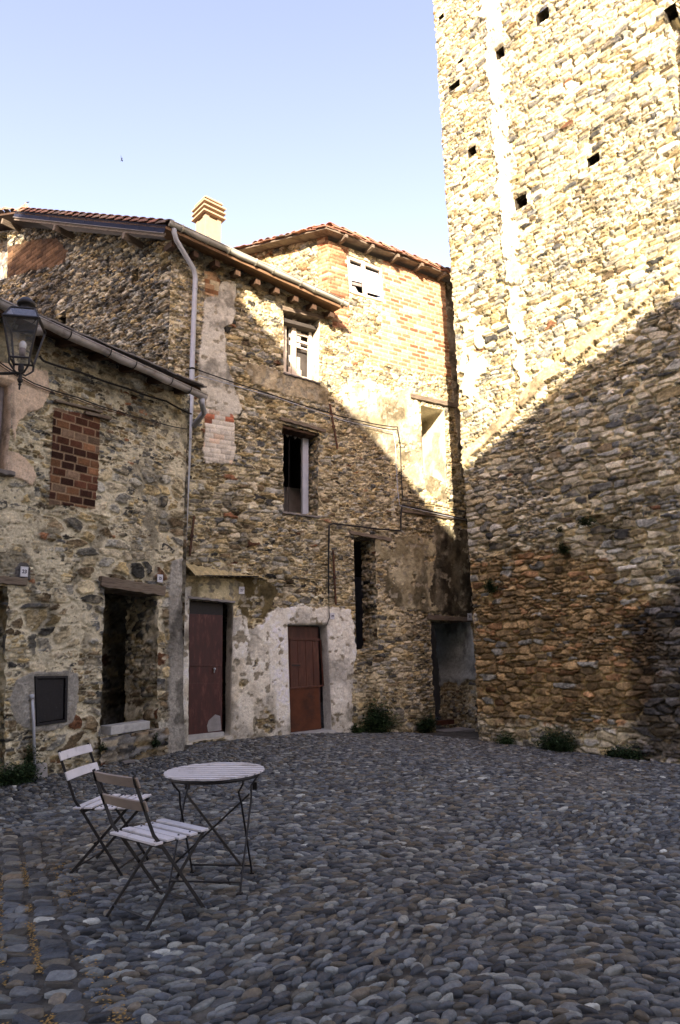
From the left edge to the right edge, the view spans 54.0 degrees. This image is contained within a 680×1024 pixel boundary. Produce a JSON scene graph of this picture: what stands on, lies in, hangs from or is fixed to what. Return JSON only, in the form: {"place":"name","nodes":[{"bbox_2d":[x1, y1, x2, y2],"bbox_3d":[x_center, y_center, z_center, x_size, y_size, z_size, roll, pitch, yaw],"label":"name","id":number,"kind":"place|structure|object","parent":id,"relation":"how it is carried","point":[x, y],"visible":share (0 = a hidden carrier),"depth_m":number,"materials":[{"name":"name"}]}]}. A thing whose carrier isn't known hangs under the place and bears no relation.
{"place":"outdoors","nodes":[
{"label":"outdoors","id":0,"kind":"place"},
{"bbox_2d":[0,0,543,298],"label":"sky","id":1,"kind":"structure","parent":0,"point":[288,115],"materials":[{"name":"blue"}]},
{"bbox_2d":[0,702,679,1023],"bbox_3d":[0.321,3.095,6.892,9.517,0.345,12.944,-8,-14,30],"label":"cobblestone paving","id":2,"kind":"structure","parent":0,"point":[479,763],"depth_m":4.28,"materials":[{"name":"grey stone"}]},
{"bbox_2d":[0,751,45,787],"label":"wild bush","id":3,"kind":"object","parent":2,"relation":"on","point":[18,775],"visible":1,"depth_m":8.11,"materials":[{"name":"green plant"}]},
{"bbox_2d":[23,744,45,776],"bbox_3d":[-3.907,3.157,8.461,0.246,0.457,0.353,-11,-15,39],"label":"wall plant","id":4,"kind":"object","parent":2,"relation":"on","point":[29,758],"depth_m":8.47,"materials":[{"name":"green plant"}]},
{"bbox_2d":[0,862,142,1023],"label":"fallen blossom","id":5,"kind":"object","parent":2,"relation":"on","point":[52,1017],"visible":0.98,"depth_m":3.40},
{"bbox_2d":[58,743,150,875],"bbox_3d":[-1.735,2.173,4.913,0.560,0.854,0.450,-3,-12,8],"label":"folding chair","id":6,"kind":"object","parent":2,"relation":"on","point":[95,803],"visible":0.81,"depth_m":4.85,"materials":[{"name":"metal"}]},
{"bbox_2d":[122,760,134,763],"bbox_3d":[-2.971,3.511,9.376,0.161,0.036,0.091,7,-15,-36],"label":"loose stone","id":7,"kind":"object","parent":2,"relation":"on","point":[127,761],"visible":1,"depth_m":9.35,"materials":[{"name":"stone"}]},
{"bbox_2d":[92,769,207,931],"bbox_3d":[-1.140,1.967,3.990,0.450,0.854,0.560,-11,-15,38],"label":"folding chair","id":8,"kind":"object","parent":2,"relation":"on","point":[158,832],"visible":0.98,"depth_m":3.95,"materials":[{"name":"metal"}]},
{"bbox_2d":[0,297,315,774],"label":"stone house","id":9,"kind":"structure","parent":2,"relation":"on","point":[93,517],"depth_m":9.74,"materials":[{"name":"grey stone"}]},
{"bbox_2d":[0,381,4,432],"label":"window frame","id":10,"kind":"structure","parent":9,"relation":"in","point":[1,388],"depth_m":8.99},
{"bbox_2d":[0,297,46,389],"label":"wall lantern","id":11,"kind":"object","parent":9,"relation":"attached to","point":[26,309],"depth_m":8.35,"materials":[{"name":"metal"}]},
{"bbox_2d":[20,566,27,576],"bbox_3d":[-4.149,0.784,8.759,0.018,0.135,0.105,-9,-14,33],"label":"house number plate","id":12,"kind":"object","parent":9,"relation":"attached to","point":[23,571],"visible":1,"depth_m":8.75,"materials":[{"name":"white ceramic"}]},
{"bbox_2d":[29,694,47,778],"bbox_3d":[-3.863,2.901,8.569,0.200,1.095,0.270,-7,-13,26],"label":"conduit pipe","id":13,"kind":"object","parent":9,"relation":"attached to","point":[41,766],"visible":0.73,"depth_m":8.53,"materials":[{"name":"grey metal"}]},
{"bbox_2d":[34,676,67,725],"bbox_3d":[-3.909,2.508,8.905,0.190,0.634,0.504,-9,-14,33],"label":"window frame","id":14,"kind":"object","parent":9,"relation":"attached to","point":[51,696],"visible":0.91,"depth_m":8.87,"materials":[{"name":"black paint"}]},
{"bbox_2d":[38,679,63,721],"bbox_3d":[-3.862,2.501,8.876,0.030,0.544,0.406,-9,-14,33],"label":"door","id":15,"kind":"structure","parent":14,"relation":"in","point":[50,691],"depth_m":8.87,"materials":[{"name":"black paint"}]},
{"bbox_2d":[0,365,160,424],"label":"electric cable","id":16,"kind":"object","parent":9,"relation":"attached to","point":[79,400],"visible":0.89,"depth_m":9.78,"materials":[{"name":"rubber"}]},
{"bbox_2d":[0,362,186,428],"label":"electric cable","id":17,"kind":"object","parent":9,"relation":"attached to","point":[89,401],"visible":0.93,"depth_m":9.90,"materials":[{"name":"black rubber"}]},
{"bbox_2d":[99,742,107,751],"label":"wall plant","id":18,"kind":"object","parent":9,"relation":"attached to","point":[102,748],"depth_m":9.25,"materials":[{"name":"green plant"}]},
{"bbox_2d":[39,355,191,414],"bbox_3d":[-3.382,-1.942,10.420,0.032,0.114,2.844,-9,-14,33],"label":"electric cable","id":19,"kind":"object","parent":9,"relation":"attached to","point":[88,375],"visible":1,"depth_m":10.22,"materials":[{"name":"black rubber"}]},
{"bbox_2d":[100,720,149,734],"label":"stone block","id":20,"kind":"structure","parent":9,"relation":"on","point":[123,727],"depth_m":9.77,"materials":[{"name":"grey stone"}]},
{"bbox_2d":[151,731,160,747],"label":"wall plant","id":21,"kind":"object","parent":9,"relation":"attached to","point":[155,743],"depth_m":9.98,"materials":[{"name":"green plant"}]},
{"bbox_2d":[157,574,162,582],"bbox_3d":[-2.866,1.057,10.619,0.018,0.125,0.110,-9,-14,33],"label":"house number plate","id":22,"kind":"object","parent":9,"relation":"attached to","point":[159,577],"visible":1,"depth_m":10.61,"materials":[{"name":"white ceramic"}]},
{"bbox_2d":[0,195,375,744],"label":"tall stone house","id":23,"kind":"structure","parent":2,"relation":"on","point":[270,500],"depth_m":13.21,"materials":[{"name":"brown stone"}]},
{"bbox_2d":[188,614,222,734],"bbox_3d":[-2.434,2.898,11.935,0.729,2.135,0.128,6,-14,-31],"label":"door","id":24,"kind":"structure","parent":23,"relation":"in","point":[205,630],"depth_m":11.96,"materials":[{"name":"red paint"}]},
{"bbox_2d":[239,587,244,593],"bbox_3d":[-1.823,1.452,12.361,0.110,0.135,0.018,6,-14,-31],"label":"house number plate","id":25,"kind":"object","parent":23,"relation":"attached to","point":[241,590],"visible":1,"depth_m":12.35,"materials":[{"name":"white ceramic"}]},
{"bbox_2d":[283,317,311,379],"bbox_3d":[-0.974,-3.530,14.413,0.874,1.603,0.086,6,-14,-31],"label":"window frame","id":26,"kind":"structure","parent":23,"relation":"in","point":[295,335],"depth_m":14.41,"materials":[{"name":"white paint"}]},
{"bbox_2d":[195,368,403,500],"bbox_3d":[-0.675,-1.489,13.690,4.813,2.099,0.024,6,-14,-31],"label":"electric cable","id":27,"kind":"object","parent":23,"relation":"attached to","point":[319,410],"visible":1,"depth_m":14.00,"materials":[{"name":"black rubber"}]},
{"bbox_2d":[301,438,308,513],"bbox_3d":[-0.742,-0.794,14.028,0.162,1.733,0.080,6,-14,-31],"label":"window frame","id":28,"kind":"structure","parent":23,"relation":"in","point":[304,442],"depth_m":13.97,"materials":[{"name":"grey wood"}]},
{"bbox_2d":[288,626,323,732],"bbox_3d":[-0.711,3.257,12.998,0.882,2.036,0.083,6,-14,-31],"label":"door","id":29,"kind":"structure","parent":23,"relation":"in","point":[303,650],"depth_m":13.00,"materials":[{"name":"brown paint"}]},
{"bbox_2d":[195,375,464,519],"bbox_3d":[0.073,-1.211,14.104,6.707,2.272,0.018,6,-14,-31],"label":"electric cable","id":30,"kind":"object","parent":23,"relation":"attached to","point":[339,419],"visible":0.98,"depth_m":14.37,"materials":[{"name":"black rubber"}]},
{"bbox_2d":[164,762,263,895],"bbox_3d":[-0.854,2.128,4.513,0.680,0.720,0.675,-1,-12,0],"label":"folding table","id":31,"kind":"object","parent":2,"relation":"on","point":[203,774],"visible":0.95,"depth_m":4.48,"materials":[{"name":"metal"}]},
{"bbox_2d":[169,222,477,732],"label":"stone house","id":32,"kind":"structure","parent":2,"relation":"on","point":[416,648],"depth_m":15.15,"materials":[{"name":"brown stone"}]},
{"bbox_2d":[347,255,383,302],"bbox_3d":[0.587,-5.403,15.517,1.030,0.942,0.080,6,-14,-31],"label":"window frame","id":33,"kind":"structure","parent":32,"relation":"in","point":[370,280],"depth_m":15.49,"materials":[{"name":"white paint"}]},
{"bbox_2d":[328,504,466,592],"bbox_3d":[1.373,0.811,14.473,3.835,2.002,0.036,6,-14,-31],"label":"conduit","id":34,"kind":"object","parent":32,"relation":"attached to","point":[372,528],"visible":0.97,"depth_m":14.02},
{"bbox_2d":[401,499,464,511],"bbox_3d":[2.167,-0.134,15.170,1.938,0.129,0.018,6,-14,-31],"label":"electric cable","id":35,"kind":"object","parent":32,"relation":"attached to","point":[432,504],"visible":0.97,"depth_m":15.13,"materials":[{"name":"black rubber"}]},
{"bbox_2d":[467,613,471,619],"bbox_3d":[2.942,2.374,15.112,0.130,0.160,0.018,6,-14,-31],"label":"house number plate","id":36,"kind":"object","parent":32,"relation":"attached to","point":[469,616],"visible":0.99,"depth_m":15.10,"materials":[{"name":"white ceramic"}]},
{"bbox_2d":[345,720,366,732],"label":"wild bush","id":37,"kind":"object","parent":2,"relation":"on","point":[357,729],"visible":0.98,"depth_m":13.00,"materials":[{"name":"green plant"}]},
{"bbox_2d":[357,694,402,733],"bbox_3d":[0.773,4.026,13.316,0.966,0.760,0.748,-1,-12,0],"label":"wild bush","id":38,"kind":"object","parent":2,"relation":"on","point":[378,723],"visible":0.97,"depth_m":13.25,"materials":[{"name":"green plant"}]},
{"bbox_2d":[415,711,440,732],"bbox_3d":[1.799,4.373,13.893,0.629,0.446,0.348,3,-13,-22],"label":"wild bush","id":39,"kind":"object","parent":2,"relation":"on","point":[426,725],"visible":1,"depth_m":13.87,"materials":[{"name":"green plant"}]},
{"bbox_2d":[493,731,516,744],"bbox_3d":[2.909,4.003,11.833,0.484,0.270,0.350,-6,-13,20],"label":"wild bush","id":40,"kind":"object","parent":2,"relation":"on","point":[505,740],"visible":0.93,"depth_m":11.79,"materials":[{"name":"green plant"}]},
{"bbox_2d":[520,725,582,751],"bbox_3d":[3.562,3.691,11.119,0.641,0.588,1.120,9,-15,-40],"label":"wild bush","id":41,"kind":"object","parent":2,"relation":"on","point":[560,745],"visible":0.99,"depth_m":10.99,"materials":[{"name":"green plant"}]},
{"bbox_2d":[432,0,679,763],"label":"stone tower","id":42,"kind":"structure","parent":2,"relation":"on","point":[560,141],"depth_m":11.89,"materials":[{"name":"beige stone"}]},
{"bbox_2d":[482,578,501,593],"bbox_3d":[2.818,1.373,12.476,0.435,0.367,0.248,-6,-13,20],"label":"wall plant","id":43,"kind":"object","parent":42,"relation":"attached to","point":[489,588],"depth_m":12.46,"materials":[{"name":"green plant"}]},
{"bbox_2d":[554,526,564,532],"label":"wall plant","id":44,"kind":"object","parent":42,"relation":"attached to","point":[559,529],"depth_m":11.55,"materials":[{"name":"green plant"}]},
{"bbox_2d":[553,542,570,554],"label":"wall plant","id":45,"kind":"object","parent":42,"relation":"attached to","point":[562,549],"depth_m":11.45,"materials":[{"name":"green plant"}]},
{"bbox_2d":[572,516,596,528],"bbox_3d":[4.120,0.145,11.197,0.463,0.271,0.304,-7,-13,25],"label":"wall plant","id":46,"kind":"object","parent":42,"relation":"attached to","point":[585,522],"depth_m":11.18,"materials":[{"name":"green plant"}]},
{"bbox_2d":[603,747,616,756],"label":"wild bush","id":47,"kind":"object","parent":2,"relation":"on","point":[608,752],"visible":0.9,"depth_m":10.43,"materials":[{"name":"green plant"}]},
{"bbox_2d":[609,741,650,759],"bbox_3d":[4.421,3.647,10.193,0.599,0.288,0.394,-4,-12,12],"label":"wild bush","id":48,"kind":"object","parent":2,"relation":"on","point":[628,754],"visible":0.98,"depth_m":10.18,"materials":[{"name":"green plant"}]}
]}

